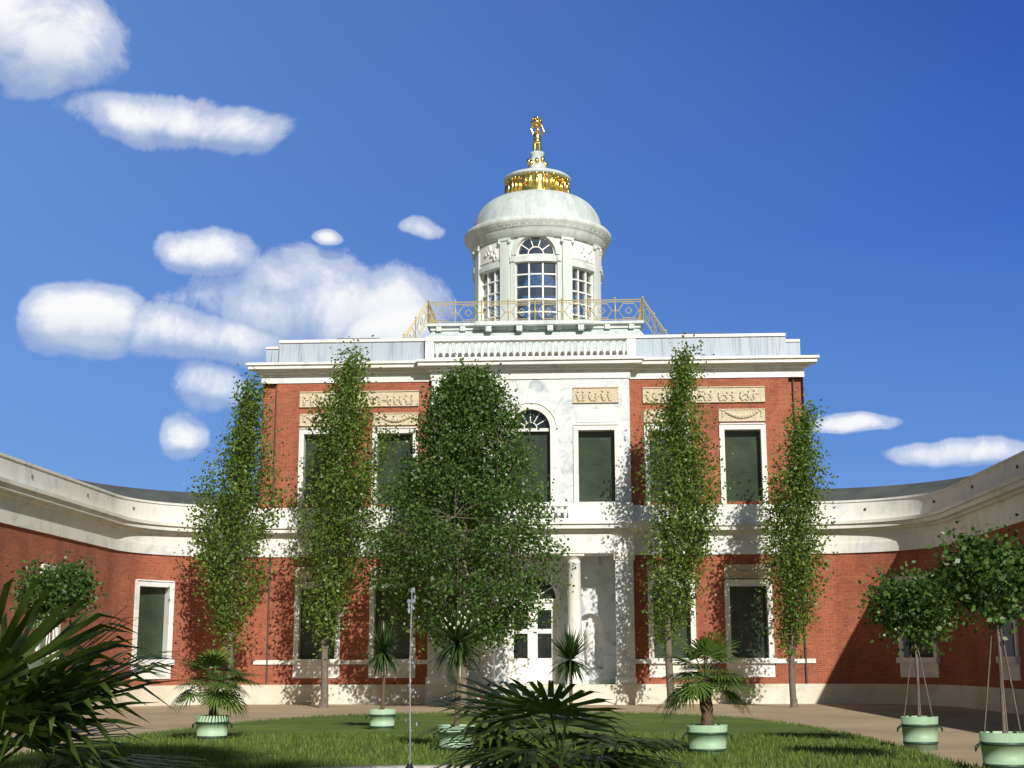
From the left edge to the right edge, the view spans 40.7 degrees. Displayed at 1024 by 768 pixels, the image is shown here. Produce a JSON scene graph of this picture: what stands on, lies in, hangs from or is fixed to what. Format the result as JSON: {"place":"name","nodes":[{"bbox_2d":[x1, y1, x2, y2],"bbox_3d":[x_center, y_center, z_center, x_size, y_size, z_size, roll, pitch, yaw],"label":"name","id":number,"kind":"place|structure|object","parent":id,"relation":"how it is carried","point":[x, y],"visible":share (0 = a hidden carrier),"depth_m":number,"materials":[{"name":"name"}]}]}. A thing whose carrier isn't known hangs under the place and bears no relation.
{"place":"outdoors","nodes":[
{"label":"outdoors","id":0,"kind":"place"},
{"bbox_2d":[0,550,107,661],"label":"potted tree","id":1,"kind":"object","parent":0,"point":[81,581],"depth_m":28.86,"materials":[{"name":"green plant"}]},
{"bbox_2d":[0,571,213,767],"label":"fan palm","id":2,"kind":"object","parent":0,"point":[73,693],"depth_m":6.65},
{"bbox_2d":[169,647,262,720],"bbox_3d":[-6.088,6.204,28.505,2.075,1.511,1.906,-1,-11,3],"label":"fan palm","id":3,"kind":"object","parent":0,"point":[224,697],"depth_m":28.22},
{"bbox_2d":[0,711,989,767],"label":"lawn","id":4,"kind":"structure","parent":0,"point":[286,741],"depth_m":25.59,"materials":[{"name":"green plant"}]},
{"bbox_2d":[192,715,232,740],"bbox_3d":[-6.154,7.081,28.312,0.682,0.542,0.682,10,-15,-40],"label":"plant pot","id":5,"kind":"object","parent":4,"relation":"on","point":[210,727],"visible":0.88,"depth_m":28.06,"materials":[{"name":"paint"}]},
{"bbox_2d":[366,709,398,729],"bbox_3d":[-3.072,7.966,32.671,0.797,0.514,0.640,-1,-11,3],"label":"plant pot","id":6,"kind":"object","parent":4,"relation":"on","point":[384,719],"visible":0.89,"depth_m":32.43,"materials":[{"name":"green ceramic"}]},
{"bbox_2d":[358,620,407,709],"bbox_3d":[-3.071,6.667,32.930,1.671,2.260,1.495,-1,-11,3],"label":"cordyline","id":7,"kind":"object","parent":6,"relation":"in","point":[383,645],"depth_m":32.83,"materials":[{"name":"green plant"}]},
{"bbox_2d":[315,763,470,767],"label":"fountain basin","id":8,"kind":"object","parent":4,"relation":"on","point":[407,766],"visible":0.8,"depth_m":18.13,"materials":[{"name":"stone"}]},
{"bbox_2d":[404,588,419,765],"bbox_3d":[-1.197,3.447,16.242,0.168,2.085,0.184,4,-12,-18],"label":"fountain jet","id":9,"kind":"object","parent":8,"relation":"on","point":[411,601],"visible":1,"depth_m":16.23,"materials":[{"name":"white liquid"}]},
{"bbox_2d":[433,724,474,751],"bbox_3d":[-0.989,6.343,24.616,0.830,0.500,0.672,-1,-11,3],"label":"plant pot","id":10,"kind":"object","parent":4,"relation":"on","point":[446,734],"visible":0.39,"depth_m":24.36,"materials":[{"name":"green ceramic"}]},
{"bbox_2d":[423,600,491,725],"bbox_3d":[-0.944,5.018,24.862,1.516,2.319,1.552,-1,-11,3],"label":"cordyline","id":11,"kind":"object","parent":10,"relation":"in","point":[459,634],"depth_m":24.80,"materials":[{"name":"green plant"}]},
{"bbox_2d":[442,606,478,629],"bbox_3d":[-0.949,4.225,24.940,0.666,0.437,0.682,-1,-11,3],"label":"cordyline flower","id":12,"kind":"object","parent":11,"relation":"attached to","point":[458,622],"visible":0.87,"depth_m":24.98,"materials":[{"name":"white plant"}]},
{"bbox_2d":[558,707,583,727],"bbox_3d":[1.429,8.127,33.527,0.798,0.513,0.641,-1,-11,3],"label":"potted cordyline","id":13,"kind":"object","parent":4,"relation":"on","point":[569,726],"visible":0.08,"depth_m":33.24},
{"bbox_2d":[542,623,596,704],"bbox_3d":[1.437,6.907,33.754,1.657,2.093,1.646,-1,-11,3],"label":"cordyline","id":14,"kind":"object","parent":13,"relation":"in","point":[571,650],"depth_m":33.69,"materials":[{"name":"green plant"}]},
{"bbox_2d":[682,724,732,753],"bbox_3d":[3.373,6.154,23.813,0.710,0.530,0.710,11,-16,-43],"label":"plant pot","id":15,"kind":"object","parent":4,"relation":"on","point":[706,738],"visible":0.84,"depth_m":23.54,"materials":[{"name":"paint"}]},
{"bbox_2d":[653,628,758,725],"bbox_3d":[3.364,5.130,24.089,1.942,1.727,2.054,-1,-11,3],"label":"fan palm","id":16,"kind":"object","parent":15,"relation":"on","point":[691,690],"depth_m":23.89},
{"bbox_2d":[0,704,1023,767],"bbox_3d":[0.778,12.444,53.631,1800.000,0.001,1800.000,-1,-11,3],"label":"ground","id":17,"kind":"structure","parent":0,"point":[958,736],"depth_m":42.01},
{"bbox_2d":[0,452,258,706],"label":"gallery","id":18,"kind":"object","parent":17,"relation":"on","point":[131,542],"visible":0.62,"depth_m":52.35,"materials":[{"name":"brick"}]},
{"bbox_2d":[177,364,301,707],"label":"poplar","id":19,"kind":"object","parent":17,"relation":"on","point":[252,423],"depth_m":50.72,"materials":[{"name":"green plant"}]},
{"bbox_2d":[283,335,412,707],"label":"poplar","id":20,"kind":"object","parent":17,"relation":"on","point":[350,417],"depth_m":50.73,"materials":[{"name":"green plant"}]},
{"bbox_2d":[335,352,586,707],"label":"broad tree","id":21,"kind":"object","parent":17,"relation":"on","point":[452,453],"depth_m":49.42,"materials":[{"name":"green plant"}]},
{"bbox_2d":[246,333,819,704],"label":"block","id":22,"kind":"structure","parent":17,"relation":"on","point":[585,407],"depth_m":55.17,"materials":[{"name":"brick"}]},
{"bbox_2d":[427,151,643,352],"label":"belvedere","id":23,"kind":"object","parent":22,"relation":"on","point":[537,218],"visible":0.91,"depth_m":65.87,"materials":[{"name":"paint"}]},
{"bbox_2d":[402,297,667,337],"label":"platform railing","id":24,"kind":"object","parent":23,"relation":"on","point":[430,314],"visible":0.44,"depth_m":63.01,"materials":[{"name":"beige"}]},
{"bbox_2d":[530,116,544,150],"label":"finial statue","id":25,"kind":"object","parent":23,"relation":"on","point":[536,122],"visible":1,"depth_m":69.79,"materials":[{"name":"gold metal"}]},
{"bbox_2d":[629,332,735,707],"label":"poplar","id":26,"kind":"object","parent":17,"relation":"on","point":[688,456],"depth_m":50.06,"materials":[{"name":"green plant"}]},
{"bbox_2d":[748,387,844,707],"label":"poplar","id":27,"kind":"object","parent":17,"relation":"on","point":[801,505],"depth_m":49.59,"materials":[{"name":"green plant"}]},
{"bbox_2d":[810,451,1023,714],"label":"gallery","id":28,"kind":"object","parent":17,"relation":"on","point":[894,526],"visible":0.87,"depth_m":52.26,"materials":[{"name":"brick"}]},
{"bbox_2d":[897,716,942,750],"bbox_3d":[7.510,6.425,25.381,0.678,0.598,0.678,10,-15,-42],"label":"plant pot","id":29,"kind":"object","parent":17,"relation":"on","point":[921,732],"visible":0.97,"depth_m":25.13,"materials":[{"name":"ceramic"}]},
{"bbox_2d":[830,560,964,716],"bbox_3d":[7.317,4.752,25.682,2.668,2.926,2.260,-1,-11,3],"label":"potted tree","id":30,"kind":"object","parent":29,"relation":"on","point":[895,614],"depth_m":25.54,"materials":[{"name":"green plant"}]},
{"bbox_2d":[974,731,1023,767],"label":"plant pot","id":31,"kind":"object","parent":17,"relation":"on","point":[999,749],"visible":0.98,"depth_m":19.63,"materials":[{"name":"ceramic"}]},
{"bbox_2d":[923,513,1023,732],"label":"potted tree","id":32,"kind":"object","parent":31,"relation":"on","point":[972,589],"depth_m":20.14,"materials":[{"name":"green plant"}]},
{"bbox_2d":[0,0,1023,493],"label":"sky","id":33,"kind":"structure","parent":0,"point":[189,189],"materials":[{"name":"blue"}]},
{"bbox_2d":[413,677,698,767],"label":"fan palm","id":34,"kind":"object","parent":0,"point":[495,702],"depth_m":9.43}
]}

